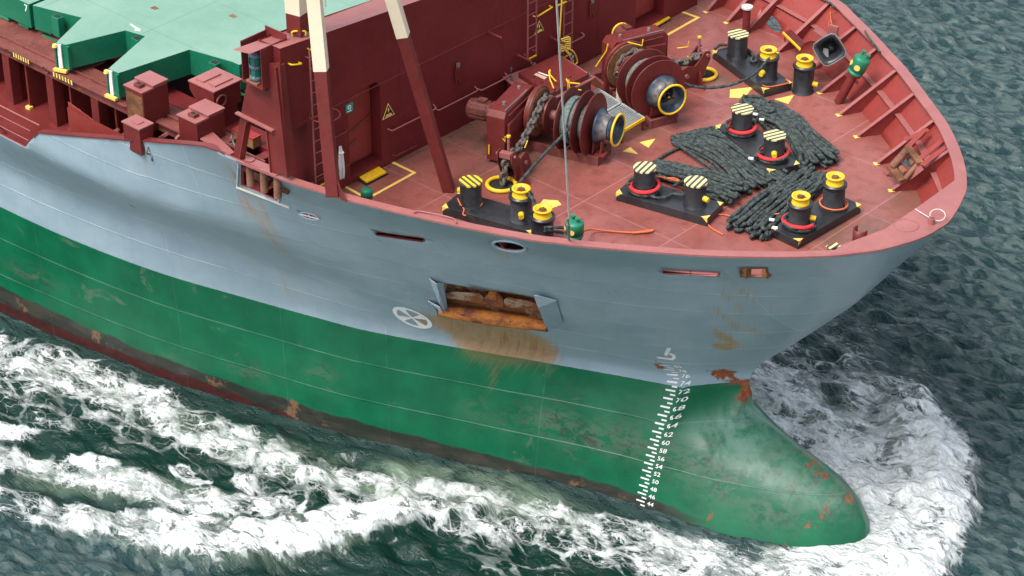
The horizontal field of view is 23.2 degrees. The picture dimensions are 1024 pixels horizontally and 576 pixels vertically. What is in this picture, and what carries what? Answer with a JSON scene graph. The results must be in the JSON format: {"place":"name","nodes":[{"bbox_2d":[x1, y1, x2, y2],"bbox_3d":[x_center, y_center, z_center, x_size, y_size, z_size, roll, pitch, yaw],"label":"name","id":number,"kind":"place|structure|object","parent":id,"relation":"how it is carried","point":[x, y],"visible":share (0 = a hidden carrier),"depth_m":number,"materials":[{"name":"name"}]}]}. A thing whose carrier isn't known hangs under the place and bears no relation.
{"place":"outdoors","nodes":[
{"label":"outdoors","id":0,"kind":"place"},
{"bbox_2d":[0,0,1023,575],"bbox_3d":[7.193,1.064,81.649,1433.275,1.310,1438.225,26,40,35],"label":"water","id":1,"kind":"structure","parent":0,"point":[894,398],"depth_m":75.28,"materials":[{"name":"teal liquid"}]},
{"bbox_2d":[0,0,966,546],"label":"cargo ship","id":2,"kind":"object","parent":1,"relation":"on","point":[620,366],"visible":0.84,"depth_m":72.48,"materials":[{"name":"paint"}]},
{"bbox_2d":[0,105,39,140],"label":"guard railing","id":3,"kind":"object","parent":2,"relation":"on","point":[16,123],"visible":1,"depth_m":75.05,"materials":[{"name":"metal"}]},
{"bbox_2d":[0,0,43,28],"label":"hatch cover","id":4,"kind":"object","parent":2,"relation":"on","point":[21,12],"visible":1,"depth_m":77.56,"materials":[{"name":"green metal"}]},
{"bbox_2d":[121,114,153,160],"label":"pedestal box","id":5,"kind":"object","parent":2,"relation":"on","point":[137,129],"visible":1,"depth_m":71.15,"materials":[{"name":"red paint"}]},
{"bbox_2d":[123,70,169,131],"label":"pedestal box","id":6,"kind":"object","parent":2,"relation":"on","point":[147,97],"visible":0.94,"depth_m":72.33,"materials":[{"name":"red paint"}]},
{"bbox_2d":[176,99,225,141],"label":"pedestal box","id":7,"kind":"object","parent":2,"relation":"on","point":[200,119],"visible":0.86,"depth_m":71.36,"materials":[{"name":"red paint"}]},
{"bbox_2d":[33,0,369,100],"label":"hatch cover","id":8,"kind":"object","parent":2,"relation":"on","point":[170,40],"visible":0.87,"depth_m":75.53,"materials":[{"name":"green metal"}]},
{"bbox_2d":[188,67,241,142],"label":"pedestal box","id":9,"kind":"object","parent":2,"relation":"on","point":[219,86],"visible":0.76,"depth_m":72.50,"materials":[{"name":"red paint"}]},
{"bbox_2d":[236,155,289,208],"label":"roller fairlead","id":10,"kind":"object","parent":2,"relation":"attached to","point":[264,179],"visible":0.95,"depth_m":68.39,"materials":[{"name":"metal"}]},
{"bbox_2d":[240,25,286,90],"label":"light screen","id":11,"kind":"object","parent":2,"relation":"attached to","point":[266,55],"visible":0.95,"depth_m":66.11,"materials":[{"name":"red paint"}]},
{"bbox_2d":[246,50,261,85],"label":"navigation light","id":12,"kind":"object","parent":11,"relation":"on","point":[255,78],"visible":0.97,"depth_m":66.10,"materials":[{"name":"glass"}]},
{"bbox_2d":[338,146,344,179],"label":"gas cylinder","id":13,"kind":"object","parent":2,"relation":"hanging from","point":[341,166],"visible":1,"depth_m":68.91,"materials":[{"name":"white metal"}]},
{"bbox_2d":[346,102,352,113],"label":"sign plate","id":14,"kind":"object","parent":2,"relation":"attached to","point":[349,107],"visible":1,"depth_m":68.54,"materials":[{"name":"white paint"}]},
{"bbox_2d":[360,187,372,199],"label":"vent cap","id":15,"kind":"object","parent":2,"relation":"on","point":[366,192],"visible":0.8,"depth_m":67.86,"materials":[{"name":"green paint"}]},
{"bbox_2d":[284,0,454,202],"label":"foremast","id":16,"kind":"object","parent":2,"relation":"on","point":[306,15],"visible":1,"depth_m":66.28,"materials":[{"name":"red metal"}]},
{"bbox_2d":[358,166,387,185],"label":"step plate","id":17,"kind":"object","parent":2,"relation":"on","point":[373,175],"visible":1,"depth_m":70.02,"materials":[{"name":"yellow paint"}]},
{"bbox_2d":[383,104,393,119],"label":"warning sign","id":18,"kind":"object","parent":2,"relation":"attached to","point":[389,112],"visible":1,"depth_m":69.85,"materials":[{"name":"yellow paint"}]},
{"bbox_2d":[442,175,533,233],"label":"mooring bitts","id":19,"kind":"object","parent":2,"relation":"on","point":[514,215],"visible":0.98,"depth_m":67.86,"materials":[{"name":"black paint"}]},
{"bbox_2d":[511,185,536,206],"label":"mooring rope","id":20,"kind":"object","parent":19,"relation":"attached to","point":[531,197],"visible":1,"depth_m":67.06,"materials":[{"name":"grey fabric"}]},
{"bbox_2d":[445,290,538,309],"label":"anchor","id":21,"kind":"object","parent":2,"relation":"in","point":[494,298],"visible":0.94,"depth_m":70.60,"materials":[{"name":"metal"}]},
{"bbox_2d":[485,175,516,193],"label":"hawse pipe","id":22,"kind":"object","parent":2,"relation":"on","point":[492,184],"visible":0.78,"depth_m":69.74,"materials":[{"name":"yellow metal"}]},
{"bbox_2d":[496,134,531,184],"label":"chain stopper","id":23,"kind":"object","parent":2,"relation":"on","point":[520,165],"visible":0.89,"depth_m":69.64,"materials":[{"name":"red paint"}]},
{"bbox_2d":[534,21,543,34],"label":"warning sign","id":24,"kind":"object","parent":2,"relation":"attached to","point":[539,27],"visible":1,"depth_m":73.71,"materials":[{"name":"yellow paint"}]},
{"bbox_2d":[530,203,554,236],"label":"roller pedestal","id":25,"kind":"object","parent":2,"relation":"on","point":[542,215],"visible":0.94,"depth_m":66.68,"materials":[{"name":"black paint"}]},
{"bbox_2d":[544,226,563,228],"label":"mooring rope","id":26,"kind":"object","parent":25,"relation":"attached to","point":[553,227],"visible":1,"depth_m":66.44,"materials":[{"name":"grey fabric"}]},
{"bbox_2d":[544,229,564,234],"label":"mooring rope","id":27,"kind":"object","parent":25,"relation":"attached to","point":[553,231],"visible":1,"depth_m":66.64,"materials":[{"name":"grey fabric"}]},
{"bbox_2d":[465,71,625,165],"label":"anchor windlass","id":28,"kind":"object","parent":2,"relation":"on","point":[594,124],"visible":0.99,"depth_m":70.58,"materials":[{"name":"red paint"}]},
{"bbox_2d":[499,93,552,186],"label":"anchor chain","id":29,"kind":"object","parent":28,"relation":"attached to","point":[520,143],"visible":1,"depth_m":70.17,"materials":[{"name":"metal"}]},
{"bbox_2d":[510,123,570,193],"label":"mooring rope","id":30,"kind":"object","parent":28,"relation":"attached to","point":[536,162],"visible":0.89,"depth_m":68.79,"materials":[{"name":"grey fabric"}]},
{"bbox_2d":[556,0,570,240],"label":"stay wire","id":31,"kind":"object","parent":2,"relation":"on","point":[568,228],"visible":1,"depth_m":59.26,"materials":[{"name":"metal"}]},
{"bbox_2d":[558,0,577,64],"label":"yellow hanging rope","id":32,"kind":"object","parent":2,"relation":"hanging from","point":[565,48],"visible":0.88,"depth_m":74.31,"materials":[{"name":"yellow fabric"}]},
{"bbox_2d":[565,214,583,239],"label":"vent head","id":33,"kind":"object","parent":2,"relation":"on","point":[576,228],"visible":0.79,"depth_m":65.89},
{"bbox_2d":[593,88,644,143],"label":"grating platform","id":34,"kind":"structure","parent":2,"relation":"on","point":[633,118],"depth_m":72.57,"materials":[{"name":"yellow paint"}]},
{"bbox_2d":[584,228,654,233],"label":"messenger line","id":35,"kind":"object","parent":2,"relation":"on","point":[645,231],"visible":0.93,"depth_m":67.51,"materials":[{"name":"orange fabric"}]},
{"bbox_2d":[590,22,686,128],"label":"anchor windlass","id":36,"kind":"object","parent":2,"relation":"on","point":[648,83],"visible":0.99,"depth_m":72.58,"materials":[{"name":"red paint"}]},
{"bbox_2d":[613,47,704,78],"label":"anchor chain","id":37,"kind":"object","parent":36,"relation":"attached to","point":[695,56],"visible":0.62,"depth_m":74.26,"materials":[{"name":"metal"}]},
{"bbox_2d":[653,16,671,26],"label":"step plate","id":38,"kind":"object","parent":2,"relation":"on","point":[663,21],"visible":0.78,"depth_m":78.36,"materials":[{"name":"yellow paint"}]},
{"bbox_2d":[653,147,680,160],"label":"mooring rope","id":39,"kind":"object","parent":2,"relation":"on","point":[668,152],"visible":0.58,"depth_m":71.16,"materials":[{"name":"grey fabric"}]},
{"bbox_2d":[616,161,722,225],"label":"mooring bitts","id":40,"kind":"object","parent":2,"relation":"on","point":[695,204],"visible":1,"depth_m":68.36,"materials":[{"name":"black paint"}]},
{"bbox_2d":[627,176,661,197],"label":"rope turns","id":41,"kind":"object","parent":40,"relation":"on","point":[640,195],"visible":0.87,"depth_m":68.69,"materials":[{"name":"grey fabric"}]},
{"bbox_2d":[628,179,660,194],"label":"red rope sleeve","id":42,"kind":"object","parent":41,"relation":"attached to","point":[634,190],"visible":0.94,"depth_m":68.59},
{"bbox_2d":[650,179,684,199],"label":"mooring rope","id":43,"kind":"object","parent":40,"relation":"on","point":[670,194],"visible":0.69,"depth_m":68.62,"materials":[{"name":"grey fabric"}]},
{"bbox_2d":[656,175,679,181],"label":"messenger line","id":44,"kind":"object","parent":40,"relation":"on","point":[673,179],"visible":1,"depth_m":69.09,"materials":[{"name":"orange fabric"}]},
{"bbox_2d":[677,35,710,89],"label":"chain stopper","id":45,"kind":"object","parent":2,"relation":"on","point":[693,71],"visible":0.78,"depth_m":74.57,"materials":[{"name":"red paint"}]},
{"bbox_2d":[652,159,747,204],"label":"mooring rope heap","id":46,"kind":"object","parent":2,"relation":"on","point":[724,188],"visible":0.78,"depth_m":69.49,"materials":[{"name":"grey fabric"}]},
{"bbox_2d":[703,66,717,81],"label":"hawse pipe","id":47,"kind":"object","parent":2,"relation":"on","point":[711,74],"visible":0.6,"depth_m":75.37,"materials":[{"name":"yellow metal"}]},
{"bbox_2d":[708,214,729,234],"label":"messenger line","id":48,"kind":"object","parent":2,"relation":"on","point":[716,230],"visible":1,"depth_m":67.72,"materials":[{"name":"orange fabric"}]},
{"bbox_2d":[669,126,788,194],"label":"mooring rope heap","id":49,"kind":"object","parent":2,"relation":"on","point":[712,145],"visible":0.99,"depth_m":70.78,"materials":[{"name":"grey fabric"}]},
{"bbox_2d":[741,4,752,32],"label":"sounding pipe","id":50,"kind":"object","parent":2,"relation":"on","point":[747,8],"visible":0.89,"depth_m":77.49,"materials":[{"name":"red metal"}]},
{"bbox_2d":[712,29,791,96],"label":"mooring bitts","id":51,"kind":"object","parent":2,"relation":"on","point":[734,57],"visible":0.99,"depth_m":75.02,"materials":[{"name":"black paint"}]},
{"bbox_2d":[685,53,774,88],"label":"mooring rope","id":52,"kind":"object","parent":51,"relation":"attached to","point":[733,83],"visible":1,"depth_m":73.21,"materials":[{"name":"grey fabric"}]},
{"bbox_2d":[714,43,757,62],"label":"mooring rope","id":53,"kind":"object","parent":51,"relation":"on","point":[748,50],"visible":0.72,"depth_m":76.03,"materials":[{"name":"grey fabric"}]},
{"bbox_2d":[762,78,788,87],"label":"messenger line","id":54,"kind":"object","parent":51,"relation":"on","point":[777,85],"visible":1,"depth_m":74.25,"materials":[{"name":"orange fabric"}]},
{"bbox_2d":[715,103,799,174],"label":"mooring bitts","id":55,"kind":"object","parent":2,"relation":"on","point":[773,140],"visible":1,"depth_m":71.08,"materials":[{"name":"black paint"}]},
{"bbox_2d":[725,118,757,137],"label":"rope turns","id":56,"kind":"object","parent":55,"relation":"on","point":[739,136],"visible":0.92,"depth_m":71.58,"materials":[{"name":"grey fabric"}]},
{"bbox_2d":[726,122,756,134],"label":"red rope sleeve","id":57,"kind":"object","parent":56,"relation":"attached to","point":[751,131],"visible":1,"depth_m":71.45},
{"bbox_2d":[757,143,789,164],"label":"rope turns","id":58,"kind":"object","parent":55,"relation":"on","point":[779,161],"visible":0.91,"depth_m":70.21,"materials":[{"name":"grey fabric"}]},
{"bbox_2d":[757,147,789,160],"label":"red rope sleeve","id":59,"kind":"object","parent":58,"relation":"attached to","point":[760,156],"visible":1,"depth_m":70.18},
{"bbox_2d":[740,94,775,112],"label":"mooring rope heap","id":60,"kind":"object","parent":2,"relation":"on","point":[759,103],"visible":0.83,"depth_m":73.04,"materials":[{"name":"grey fabric"}]},
{"bbox_2d":[725,166,826,240],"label":"mooring rope heap","id":61,"kind":"object","parent":2,"relation":"on","point":[753,215],"visible":0.86,"depth_m":68.31,"materials":[{"name":"grey fabric"}]},
{"bbox_2d":[739,99,839,170],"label":"mooring rope heap","id":62,"kind":"object","parent":2,"relation":"on","point":[809,148],"visible":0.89,"depth_m":71.52,"materials":[{"name":"grey fabric"}]},
{"bbox_2d":[782,29,804,50],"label":"step grating","id":63,"kind":"object","parent":2,"relation":"on","point":[794,39],"visible":0.71,"depth_m":76.27,"materials":[{"name":"red paint"}]},
{"bbox_2d":[791,54,817,95],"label":"roller pedestal","id":64,"kind":"object","parent":2,"relation":"on","point":[804,82],"visible":1,"depth_m":74.07,"materials":[{"name":"black paint"}]},
{"bbox_2d":[770,171,860,248],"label":"mooring bitts","id":65,"kind":"object","parent":2,"relation":"on","point":[802,206],"visible":1,"depth_m":67.58,"materials":[{"name":"black paint"}]},
{"bbox_2d":[781,212,817,232],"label":"rope turns","id":66,"kind":"object","parent":65,"relation":"attached to","point":[788,227],"visible":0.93,"depth_m":67.06,"materials":[{"name":"grey fabric"}]},
{"bbox_2d":[781,212,813,229],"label":"red rope sleeve","id":67,"kind":"object","parent":66,"relation":"attached to","point":[810,226],"visible":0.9,"depth_m":66.94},
{"bbox_2d":[819,197,848,210],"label":"lashing line","id":68,"kind":"object","parent":65,"relation":"attached to","point":[844,208],"visible":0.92,"depth_m":68.03,"materials":[{"name":"orange fabric"}]},
{"bbox_2d":[800,6,846,66],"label":"fairlead","id":69,"kind":"object","parent":2,"relation":"on","point":[829,49],"visible":0.99,"depth_m":74.20,"materials":[{"name":"paint"}]},
{"bbox_2d":[834,49,870,104],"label":"vent head","id":70,"kind":"object","parent":2,"relation":"on","point":[858,65],"visible":1,"depth_m":73.14},
{"bbox_2d":[864,30,880,52],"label":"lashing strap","id":71,"kind":"object","parent":2,"relation":"attached to","point":[872,42],"visible":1,"depth_m":74.33,"materials":[{"name":"fabric"}]},
{"bbox_2d":[883,128,946,181],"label":"roller fairlead","id":72,"kind":"object","parent":2,"relation":"on","point":[909,153],"visible":1,"depth_m":69.33,"materials":[{"name":"metal"}]},
{"bbox_2d":[915,209,945,224],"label":"bow eye fitting","id":73,"kind":"object","parent":2,"relation":"attached to","point":[931,220],"visible":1,"depth_m":65.41,"materials":[{"name":"paint"}]},
{"bbox_2d":[503,54,595,101],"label":"platform","id":74,"kind":"structure","parent":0,"point":[534,74],"depth_m":73.10,"materials":[{"name":"red paint"}]},
{"bbox_2d":[852,225,867,240],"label":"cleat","id":75,"kind":"object","parent":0,"point":[857,234],"visible":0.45,"depth_m":66.72,"materials":[{"name":"red paint"}]}
]}

